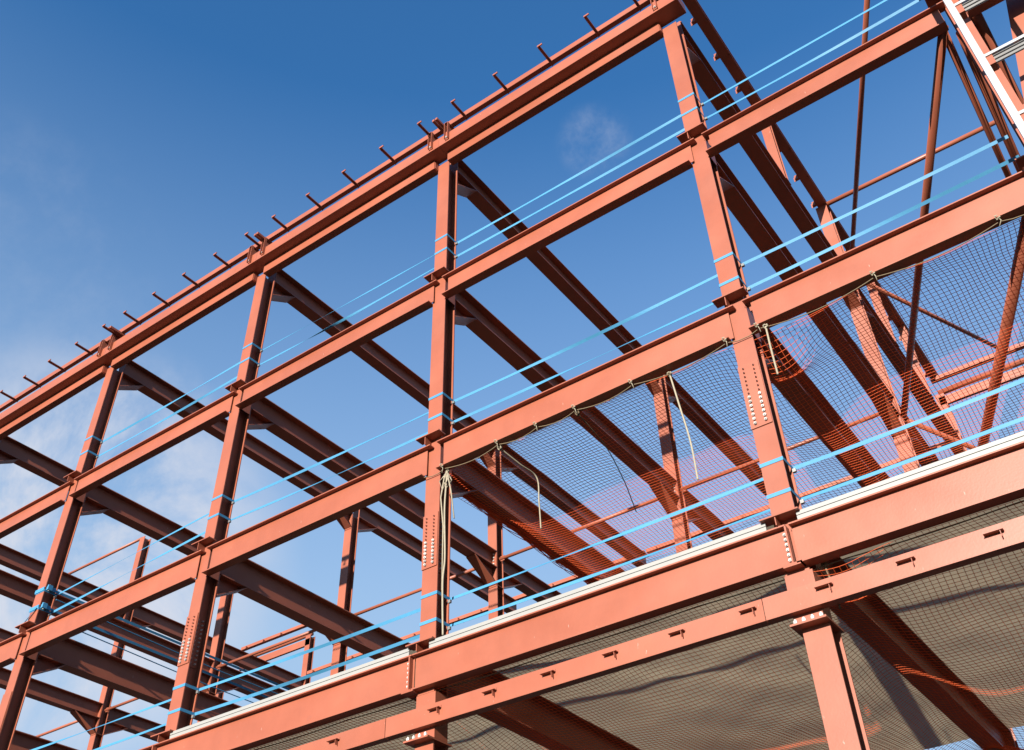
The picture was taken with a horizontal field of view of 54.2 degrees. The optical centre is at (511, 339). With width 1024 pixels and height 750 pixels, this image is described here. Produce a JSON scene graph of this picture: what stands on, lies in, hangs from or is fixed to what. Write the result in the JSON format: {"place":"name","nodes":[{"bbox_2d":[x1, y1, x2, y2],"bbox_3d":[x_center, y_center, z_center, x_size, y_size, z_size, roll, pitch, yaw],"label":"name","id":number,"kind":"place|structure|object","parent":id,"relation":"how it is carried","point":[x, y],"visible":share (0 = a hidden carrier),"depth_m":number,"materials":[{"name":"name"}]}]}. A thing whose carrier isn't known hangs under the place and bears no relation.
{"place":"outdoors","nodes":[
{"label":"outdoors","id":0,"kind":"place"},
{"bbox_2d":[0,0,1023,749],"label":"sky","id":1,"kind":"structure","parent":0,"point":[142,141],"materials":[{"name":"blue"}]},
{"bbox_2d":[942,0,1023,138],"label":"ladder track","id":2,"kind":"structure","parent":0,"point":[958,10],"depth_m":11.75,"materials":[{"name":"metal"}]},
{"bbox_2d":[977,216,1023,446],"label":"brace tube","id":3,"kind":"object","parent":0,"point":[1012,297],"visible":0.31,"depth_m":13.34,"materials":[{"name":"red paint"}]},
{"label":"ground","id":4,"kind":"structure","parent":0,"visible":0},
{"bbox_2d":[0,367,123,749],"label":"steel column","id":5,"kind":"structure","parent":4,"relation":"on","point":[12,700],"depth_m":21.35,"materials":[{"name":"metal"}]},
{"bbox_2d":[0,632,26,668],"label":"edge beam","id":6,"kind":"structure","parent":5,"relation":"attached to","point":[9,647],"depth_m":20.11,"materials":[{"name":"metal"}]},
{"bbox_2d":[0,481,74,538],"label":"edge beam","id":7,"kind":"structure","parent":5,"relation":"attached to","point":[45,504],"depth_m":22.87,"materials":[{"name":"metal"}]},
{"bbox_2d":[0,364,109,439],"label":"eaves beam","id":8,"kind":"structure","parent":5,"relation":"attached to","point":[60,397],"depth_m":25.55,"materials":[{"name":"metal"}]},
{"bbox_2d":[0,339,111,427],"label":"roof edge box","id":9,"kind":"object","parent":8,"relation":"on","point":[99,358],"visible":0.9,"depth_m":25.47,"materials":[{"name":"red paint"}]},
{"bbox_2d":[0,336,110,411],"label":"roof rail","id":10,"kind":"object","parent":9,"relation":"attached to","point":[51,376],"visible":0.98,"depth_m":26.00,"materials":[{"name":"metal"}]},
{"bbox_2d":[32,638,241,721],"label":"cross beam","id":11,"kind":"structure","parent":5,"relation":"attached to","point":[79,659],"depth_m":21.39,"materials":[{"name":"metal"}]},
{"bbox_2d":[25,602,268,697],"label":"safety strap","id":12,"kind":"object","parent":5,"relation":"attached to","point":[45,606],"visible":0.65,"depth_m":21.96,"materials":[{"name":"fabric"}]},
{"bbox_2d":[35,584,290,689],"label":"safety strap","id":13,"kind":"object","parent":5,"relation":"attached to","point":[50,588],"visible":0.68,"depth_m":22.43,"materials":[{"name":"fabric"}]},
{"bbox_2d":[80,485,339,645],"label":"cross beam","id":14,"kind":"structure","parent":5,"relation":"attached to","point":[105,500],"depth_m":23.55,"materials":[{"name":"metal"}]},
{"bbox_2d":[118,361,352,530],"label":"cross beam","id":15,"kind":"structure","parent":5,"relation":"attached to","point":[143,380],"depth_m":27.06,"materials":[{"name":"metal"}]},
{"bbox_2d":[87,536,150,749],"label":"steel column","id":16,"kind":"structure","parent":4,"relation":"on","point":[105,699],"depth_m":33.67,"materials":[{"name":"metal"}]},
{"bbox_2d":[0,668,102,735],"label":"cross beam","id":17,"kind":"structure","parent":16,"relation":"attached to","point":[85,712],"depth_m":31.52,"materials":[{"name":"metal"}]},
{"bbox_2d":[0,543,125,621],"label":"cross beam","id":18,"kind":"structure","parent":16,"relation":"attached to","point":[20,562],"depth_m":32.58,"materials":[{"name":"metal"}]},
{"bbox_2d":[103,706,165,741],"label":"cross beam","id":19,"kind":"structure","parent":16,"relation":"attached to","point":[134,724],"depth_m":33.03,"materials":[{"name":"metal"}]},
{"bbox_2d":[130,606,303,688],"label":"cross beam","id":20,"kind":"structure","parent":16,"relation":"attached to","point":[154,621],"depth_m":37.49,"materials":[{"name":"metal"}]},
{"bbox_2d":[150,274,274,741],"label":"steel column","id":21,"kind":"structure","parent":4,"relation":"on","point":[193,646],"depth_m":18.33,"materials":[{"name":"metal"}]},
{"bbox_2d":[19,550,205,659],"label":"edge beam","id":22,"kind":"structure","parent":21,"relation":"attached to","point":[149,588],"depth_m":18.68,"materials":[{"name":"metal"}]},
{"bbox_2d":[69,391,237,501],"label":"edge beam","id":23,"kind":"structure","parent":21,"relation":"attached to","point":[200,420],"depth_m":21.09,"materials":[{"name":"metal"}]},
{"bbox_2d":[110,272,258,369],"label":"eaves beam","id":24,"kind":"structure","parent":21,"relation":"attached to","point":[223,297],"depth_m":23.40,"materials":[{"name":"metal"}]},
{"bbox_2d":[104,245,263,359],"bbox_3d":[-7.781,-0.820,23.690,5.306,0.550,0.420,-26,-47,25],"label":"roof edge box","id":25,"kind":"object","parent":24,"relation":"on","point":[117,346],"visible":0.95,"depth_m":23.38,"materials":[{"name":"red paint"}]},
{"bbox_2d":[102,241,260,337],"bbox_3d":[-7.909,-1.172,23.779,5.306,0.200,0.670,-26,-47,25],"label":"roof rail","id":26,"kind":"object","parent":25,"relation":"attached to","point":[199,283],"visible":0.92,"depth_m":23.85,"materials":[{"name":"metal"}]},
{"bbox_2d":[153,654,417,749],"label":"edge beam","id":27,"kind":"structure","parent":21,"relation":"attached to","point":[369,689],"depth_m":14.11,"materials":[{"name":"metal"}]},
{"bbox_2d":[169,648,415,738],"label":"deck edge trim","id":28,"kind":"structure","parent":27,"relation":"on","point":[311,685],"depth_m":14.39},
{"bbox_2d":[250,498,1023,749],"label":"safety net","id":29,"kind":"object","parent":27,"relation":"hanging from","point":[1003,747],"visible":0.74,"depth_m":12.80,"materials":[{"name":"fabric"}]},
{"bbox_2d":[168,634,419,718],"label":"safety strap","id":30,"kind":"object","parent":21,"relation":"attached to","point":[193,714],"visible":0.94,"depth_m":15.04,"materials":[{"name":"fabric"}]},
{"bbox_2d":[173,608,420,693],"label":"safety strap","id":31,"kind":"object","parent":21,"relation":"attached to","point":[198,690],"visible":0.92,"depth_m":15.27,"materials":[{"name":"fabric"}]},
{"bbox_2d":[216,559,410,659],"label":"cross beam","id":32,"kind":"structure","parent":21,"relation":"attached to","point":[257,583],"depth_m":19.27,"materials":[{"name":"metal"}]},
{"bbox_2d":[288,718,390,749],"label":"cladding rail","id":33,"kind":"object","parent":21,"relation":"attached to","point":[365,736],"visible":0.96,"depth_m":13.21,"materials":[{"name":"metal"}]},
{"bbox_2d":[247,397,496,588],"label":"cross beam","id":34,"kind":"structure","parent":21,"relation":"attached to","point":[292,430],"depth_m":22.11,"materials":[{"name":"metal"}]},
{"bbox_2d":[268,270,494,468],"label":"cross beam","id":35,"kind":"structure","parent":21,"relation":"attached to","point":[299,297],"depth_m":24.59,"materials":[{"name":"metal"}]},
{"bbox_2d":[197,594,233,722],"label":"steel column","id":36,"kind":"structure","parent":4,"relation":"on","point":[221,628],"depth_m":30.86,"materials":[{"name":"metal"}]},
{"bbox_2d":[216,666,285,699],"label":"cross beam","id":37,"kind":"structure","parent":36,"relation":"attached to","point":[226,686],"depth_m":30.84,"materials":[{"name":"metal"}]},
{"bbox_2d":[330,514,358,675],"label":"steel column","id":38,"kind":"structure","parent":4,"relation":"on","point":[339,652],"depth_m":28.68,"materials":[{"name":"metal"}]},
{"bbox_2d":[353,507,516,612],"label":"cross beam","id":39,"kind":"structure","parent":38,"relation":"attached to","point":[370,520],"depth_m":31.75,"materials":[{"name":"metal"}]},
{"bbox_2d":[403,161,457,749],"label":"steel column","id":40,"kind":"structure","parent":4,"relation":"on","point":[441,380],"depth_m":15.60,"materials":[{"name":"metal"}]},
{"bbox_2d":[201,444,434,579],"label":"edge beam","id":41,"kind":"structure","parent":40,"relation":"attached to","point":[409,470],"depth_m":16.42,"materials":[{"name":"metal"}]},
{"bbox_2d":[235,280,439,413],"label":"edge beam","id":42,"kind":"structure","parent":40,"relation":"attached to","point":[382,321],"depth_m":18.83,"materials":[{"name":"metal"}]},
{"bbox_2d":[263,160,439,276],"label":"eaves beam","id":43,"kind":"structure","parent":40,"relation":"attached to","point":[416,179],"depth_m":21.15,"materials":[{"name":"metal"}]},
{"bbox_2d":[256,131,447,266],"bbox_3d":[-3.510,-2.942,21.435,5.236,0.550,0.420,-26,-47,25],"label":"roof edge box","id":44,"kind":"object","parent":43,"relation":"on","point":[431,151],"visible":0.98,"depth_m":21.12,"materials":[{"name":"red paint"}]},
{"bbox_2d":[244,128,442,247],"bbox_3d":[-3.660,-3.283,21.535,5.290,0.200,0.670,-26,-47,25],"label":"roof rail","id":45,"kind":"object","parent":44,"relation":"attached to","point":[359,182],"visible":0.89,"depth_m":21.60,"materials":[{"name":"metal"}]},
{"bbox_2d":[452,460,624,582],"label":"cross beam","id":46,"kind":"structure","parent":40,"relation":"attached to","point":[457,492],"depth_m":17.05,"materials":[{"name":"metal"}]},
{"bbox_2d":[448,670,639,749],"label":"cross beam","id":47,"kind":"structure","parent":40,"relation":"attached to","point":[567,743],"depth_m":15.02,"materials":[{"name":"metal"}]},
{"bbox_2d":[249,650,548,749],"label":"floor sheeting","id":48,"kind":"object","parent":47,"relation":"on","point":[501,742],"visible":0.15,"depth_m":15.96,"materials":[{"name":"metal"}]},
{"bbox_2d":[494,525,969,749],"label":"floor sheeting","id":49,"kind":"object","parent":47,"relation":"on","point":[860,660],"visible":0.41,"depth_m":15.01,"materials":[{"name":"metal"}]},
{"bbox_2d":[450,160,662,395],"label":"cross beam","id":50,"kind":"structure","parent":40,"relation":"attached to","point":[477,192],"depth_m":22.69,"materials":[{"name":"metal"}]},
{"bbox_2d":[435,114,680,244],"bbox_3d":[0.741,-2.811,17.818,5.204,0.120,0.296,-26,-47,25],"label":"safety strap","id":51,"kind":"object","parent":40,"relation":"attached to","point":[614,153],"visible":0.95,"depth_m":17.70,"materials":[{"name":"fabric"}]},
{"bbox_2d":[434,129,684,258],"bbox_3d":[0.749,-2.533,17.573,5.204,0.099,0.296,-26,-47,25],"label":"safety strap","id":52,"kind":"object","parent":40,"relation":"attached to","point":[611,170],"visible":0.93,"depth_m":17.48,"materials":[{"name":"fabric"}]},
{"bbox_2d":[455,290,681,519],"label":"cross beam","id":53,"kind":"structure","parent":40,"relation":"attached to","point":[488,328],"depth_m":19.83,"materials":[{"name":"metal"}]},
{"bbox_2d":[428,303,713,424],"bbox_3d":[0.840,0.358,15.024,5.204,0.129,0.296,-26,-47,25],"label":"safety strap","id":54,"kind":"object","parent":40,"relation":"attached to","point":[509,396],"visible":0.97,"depth_m":15.47,"materials":[{"name":"fabric"}]},
{"bbox_2d":[428,274,717,404],"bbox_3d":[0.830,0.032,15.312,5.204,0.099,0.298,-26,-47,25],"label":"safety strap","id":55,"kind":"object","parent":40,"relation":"attached to","point":[591,336],"visible":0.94,"depth_m":15.28,"materials":[{"name":"fabric"}]},
{"bbox_2d":[385,599,770,739],"bbox_3d":[0.542,3.983,11.865,5.350,0.251,0.195,-26,-47,25],"label":"cladding rail","id":56,"kind":"object","parent":40,"relation":"attached to","point":[731,622],"visible":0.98,"depth_m":11.67,"materials":[{"name":"metal"}]},
{"bbox_2d":[421,475,763,603],"bbox_3d":[0.913,2.654,13.003,5.204,0.150,0.301,-26,-47,25],"label":"safety strap","id":57,"kind":"object","parent":40,"relation":"attached to","point":[449,599],"visible":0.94,"depth_m":12.79,"materials":[{"name":"fabric"}]},
{"bbox_2d":[419,506,769,630],"bbox_3d":[0.922,2.964,12.727,5.204,0.120,0.297,-26,-47,25],"label":"safety strap","id":58,"kind":"object","parent":40,"relation":"attached to","point":[449,626],"visible":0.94,"depth_m":12.95,"materials":[{"name":"fabric"}]},
{"bbox_2d":[411,524,805,691],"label":"edge beam","id":59,"kind":"structure","parent":40,"relation":"attached to","point":[763,556],"depth_m":11.95,"materials":[{"name":"metal"}]},
{"bbox_2d":[429,523,766,647],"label":"deck edge trim","id":60,"kind":"structure","parent":59,"relation":"on","point":[694,551],"depth_m":12.14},
{"bbox_2d":[488,450,503,618],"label":"steel column","id":61,"kind":"structure","parent":4,"relation":"on","point":[495,593],"depth_m":25.69,"materials":[{"name":"metal"}]},
{"bbox_2d":[503,558,560,601],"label":"cross beam","id":62,"kind":"structure","parent":61,"relation":"attached to","point":[527,583],"depth_m":26.34,"materials":[{"name":"metal"}]},
{"bbox_2d":[496,445,648,566],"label":"cross beam","id":63,"kind":"structure","parent":61,"relation":"attached to","point":[532,485],"depth_m":30.21,"materials":[{"name":"metal"}]},
{"bbox_2d":[653,382,692,552],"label":"steel column","id":64,"kind":"structure","parent":4,"relation":"on","point":[682,535],"depth_m":23.97,"materials":[{"name":"metal"}]},
{"bbox_2d":[684,491,733,539],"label":"cross beam","id":65,"kind":"structure","parent":64,"relation":"attached to","point":[705,519],"depth_m":24.18,"materials":[{"name":"metal"}]},
{"bbox_2d":[661,374,766,494],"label":"cross beam","id":66,"kind":"structure","parent":64,"relation":"attached to","point":[753,467],"depth_m":27.58,"materials":[{"name":"metal"}]},
{"bbox_2d":[663,22,869,749],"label":"steel column","id":67,"kind":"structure","parent":4,"relation":"on","point":[820,631],"depth_m":12.19,"materials":[{"name":"metal"}]},
{"bbox_2d":[447,23,663,164],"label":"eaves beam","id":68,"kind":"structure","parent":67,"relation":"attached to","point":[645,39],"depth_m":18.92,"materials":[{"name":"metal"}]},
{"bbox_2d":[439,0,685,154],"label":"roof edge box","id":69,"kind":"object","parent":68,"relation":"on","point":[662,13],"visible":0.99,"depth_m":18.84,"materials":[{"name":"red paint"}]},
{"bbox_2d":[417,0,653,137],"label":"roof rail","id":70,"kind":"object","parent":69,"relation":"attached to","point":[593,34],"visible":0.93,"depth_m":19.37,"materials":[{"name":"metal"}]},
{"bbox_2d":[441,138,696,305],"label":"edge beam","id":71,"kind":"structure","parent":67,"relation":"attached to","point":[647,177],"depth_m":16.58,"materials":[{"name":"metal"}]},
{"bbox_2d":[436,305,735,477],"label":"edge beam","id":72,"kind":"structure","parent":67,"relation":"attached to","point":[682,346],"depth_m":14.16,"materials":[{"name":"metal"}]},
{"bbox_2d":[439,469,454,635],"bbox_3d":[-0.928,2.942,14.269,0.311,2.649,0.074,-26,-47,25],"label":"rope","id":73,"kind":"object","parent":72,"relation":"hanging from","point":[446,476],"visible":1,"depth_m":14.47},
{"bbox_2d":[424,214,1023,584],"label":"safety net","id":74,"kind":"object","parent":72,"relation":"hanging from","point":[480,507],"visible":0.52,"depth_m":14.48,"materials":[{"name":"fabric"}]},
{"bbox_2d":[677,21,860,310],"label":"cross beam","id":75,"kind":"structure","parent":67,"relation":"attached to","point":[709,82],"depth_m":20.45,"materials":[{"name":"metal"}]},
{"bbox_2d":[850,0,869,249],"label":"brace tube","id":76,"kind":"object","parent":75,"relation":"attached to","point":[859,121],"visible":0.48,"depth_m":19.88,"materials":[{"name":"red paint"}]},
{"bbox_2d":[681,0,920,120],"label":"safety strap","id":77,"kind":"object","parent":67,"relation":"attached to","point":[858,34],"visible":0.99,"depth_m":15.51,"materials":[{"name":"fabric"}]},
{"bbox_2d":[715,154,905,438],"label":"cross beam","id":78,"kind":"structure","parent":67,"relation":"attached to","point":[743,208],"depth_m":17.65,"materials":[{"name":"metal"}]},
{"bbox_2d":[759,328,888,486],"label":"cross beam","id":79,"kind":"structure","parent":67,"relation":"attached to","point":[784,361],"depth_m":14.85,"materials":[{"name":"metal"}]},
{"bbox_2d":[701,1,948,165],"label":"edge beam","id":80,"kind":"structure","parent":67,"relation":"attached to","point":[908,35],"depth_m":14.66,"materials":[{"name":"metal"}]},
{"bbox_2d":[900,25,948,417],"bbox_3d":[7.058,-1.389,17.318,0.129,0.132,9.251,-10,-42,9],"label":"brace tube","id":81,"kind":"object","parent":80,"relation":"attached to","point":[935,101],"visible":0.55,"depth_m":15.69,"materials":[{"name":"red paint"}]},
{"bbox_2d":[947,32,1011,177],"bbox_3d":[8.514,-2.080,16.586,0.099,0.100,8.550,-26,-47,25],"label":"brace tube","id":82,"kind":"object","parent":80,"relation":"attached to","point":[963,75],"visible":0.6,"depth_m":14.84,"materials":[{"name":"red paint"}]},
{"bbox_2d":[714,135,1008,267],"bbox_3d":[4.548,-1.800,13.335,3.989,0.099,0.296,-26,-47,25],"label":"safety strap","id":83,"kind":"object","parent":67,"relation":"attached to","point":[878,199],"visible":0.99,"depth_m":13.34,"materials":[{"name":"fabric"}]},
{"bbox_2d":[719,155,1019,291],"bbox_3d":[4.559,-1.472,13.046,3.989,0.163,0.297,-26,-47,25],"label":"safety strap","id":84,"kind":"object","parent":67,"relation":"attached to","point":[980,175],"visible":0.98,"depth_m":13.04,"materials":[{"name":"fabric"}]},
{"bbox_2d":[742,170,1023,342],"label":"edge beam","id":85,"kind":"structure","parent":67,"relation":"attached to","point":[955,223],"depth_m":12.31,"materials":[{"name":"metal"}]},
{"bbox_2d":[759,378,1023,472],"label":"safety strap","id":86,"kind":"object","parent":67,"relation":"attached to","point":[924,419],"visible":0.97,"depth_m":11.33,"materials":[{"name":"fabric"}]},
{"bbox_2d":[762,516,1023,624],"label":"cladding rail","id":87,"kind":"object","parent":67,"relation":"attached to","point":[998,539],"visible":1,"depth_m":10.06,"materials":[{"name":"metal"}]},
{"bbox_2d":[766,416,1023,504],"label":"safety strap","id":88,"kind":"object","parent":67,"relation":"attached to","point":[945,447],"visible":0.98,"depth_m":11.08,"materials":[{"name":"fabric"}]},
{"bbox_2d":[788,441,1023,566],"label":"edge beam","id":89,"kind":"structure","parent":67,"relation":"attached to","point":[970,486],"depth_m":10.39,"materials":[{"name":"metal"}]},
{"bbox_2d":[796,431,1023,518],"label":"deck edge trim","id":90,"kind":"structure","parent":89,"relation":"on","point":[921,471],"depth_m":10.51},
{"bbox_2d":[817,557,1014,749],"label":"cross beam","id":91,"kind":"structure","parent":67,"relation":"attached to","point":[844,568],"depth_m":13.49,"materials":[{"name":"metal"}]},
{"bbox_2d":[841,497,1023,728],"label":"floor sheeting","id":92,"kind":"object","parent":91,"relation":"on","point":[979,686],"visible":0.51,"depth_m":13.10,"materials":[{"name":"metal"}]},
{"bbox_2d":[816,205,1018,746],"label":"steel column","id":93,"kind":"structure","parent":4,"relation":"on","point":[830,231],"depth_m":22.33,"materials":[{"name":"metal"}]},
{"bbox_2d":[682,0,937,377],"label":"roof beam","id":94,"kind":"structure","parent":93,"relation":"on","point":[700,18],"depth_m":23.73,"materials":[{"name":"metal"}]},
{"bbox_2d":[826,120,995,205],"bbox_3d":[9.755,-4.310,24.401,4.400,0.120,0.117,-26,-47,25],"label":"tie tube","id":95,"kind":"object","parent":94,"relation":"attached to","point":[910,163],"visible":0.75,"depth_m":24.41,"materials":[{"name":"red paint"}]},
{"bbox_2d":[858,289,964,454],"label":"cross beam","id":96,"kind":"structure","parent":93,"relation":"attached to","point":[880,338],"depth_m":25.70,"materials":[{"name":"metal"}]},
{"bbox_2d":[934,393,966,450],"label":"steel column","id":97,"kind":"structure","parent":4,"relation":"on","point":[949,413],"depth_m":29.66,"materials":[{"name":"metal"}]},
{"bbox_2d":[646,442,946,553],"bbox_3d":[8.621,5.042,31.233,10.200,0.200,0.280,-26,-47,25],"label":"rail","id":98,"kind":"object","parent":97,"relation":"attached to","point":[755,512],"visible":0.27,"depth_m":31.58,"materials":[{"name":"metal"}]},
{"bbox_2d":[940,366,1023,404],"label":"channel","id":99,"kind":"object","parent":97,"relation":"attached to","point":[986,382],"visible":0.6,"depth_m":29.51,"materials":[{"name":"red paint"}]},
{"bbox_2d":[925,0,1023,168],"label":"steel column","id":100,"kind":"structure","parent":4,"relation":"on","point":[1009,90],"depth_m":12.99,"materials":[{"name":"metal"}]},
{"bbox_2d":[956,30,1023,172],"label":"brace tube","id":101,"kind":"object","parent":100,"relation":"attached to","point":[998,118],"visible":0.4,"depth_m":14.89,"materials":[{"name":"red paint"}]},
{"bbox_2d":[971,13,1023,103],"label":"brace tube","id":102,"kind":"object","parent":100,"relation":"attached to","point":[981,25],"visible":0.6,"depth_m":14.08,"materials":[{"name":"red paint"}]},
{"bbox_2d":[1006,0,1023,105],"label":"raking strut","id":103,"kind":"object","parent":100,"relation":"attached to","point":[1015,8],"depth_m":13.53,"materials":[{"name":"red paint"}]},
{"bbox_3d":[-13.946,9.488,21.218,0.465,17.710,0.512,-26,-47,25],"label":"steel column","id":104,"kind":"object","parent":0,"visible":0},
{"bbox_2d":[0,436,73,485],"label":"cross beam","id":105,"kind":"structure","parent":104,"relation":"attached to","point":[12,450],"depth_m":27.94,"materials":[{"name":"metal"}]},
{"bbox_2d":[9,730,77,749],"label":"cross beam","id":106,"kind":"structure","parent":104,"relation":"attached to","point":[22,741],"depth_m":24.67,"materials":[{"name":"metal"}]},
{"bbox_2d":[0,569,213,692],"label":"cross beam","id":107,"kind":"structure","parent":104,"relation":"attached to","point":[16,588],"depth_m":27.96,"materials":[{"name":"metal"}]},
{"bbox_3d":[-3.825,18.364,32.017,0.280,18.200,0.280,-26,-47,25],"label":"steel column","id":108,"kind":"object","parent":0,"visible":0},
{"bbox_2d":[307,550,645,674],"bbox_3d":[-1.904,10.271,36.791,15.600,0.200,0.280,-26,-47,25],"label":"rail","id":109,"kind":"object","parent":108,"relation":"attached to","point":[517,598],"visible":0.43,"depth_m":36.55,"materials":[{"name":"metal"}]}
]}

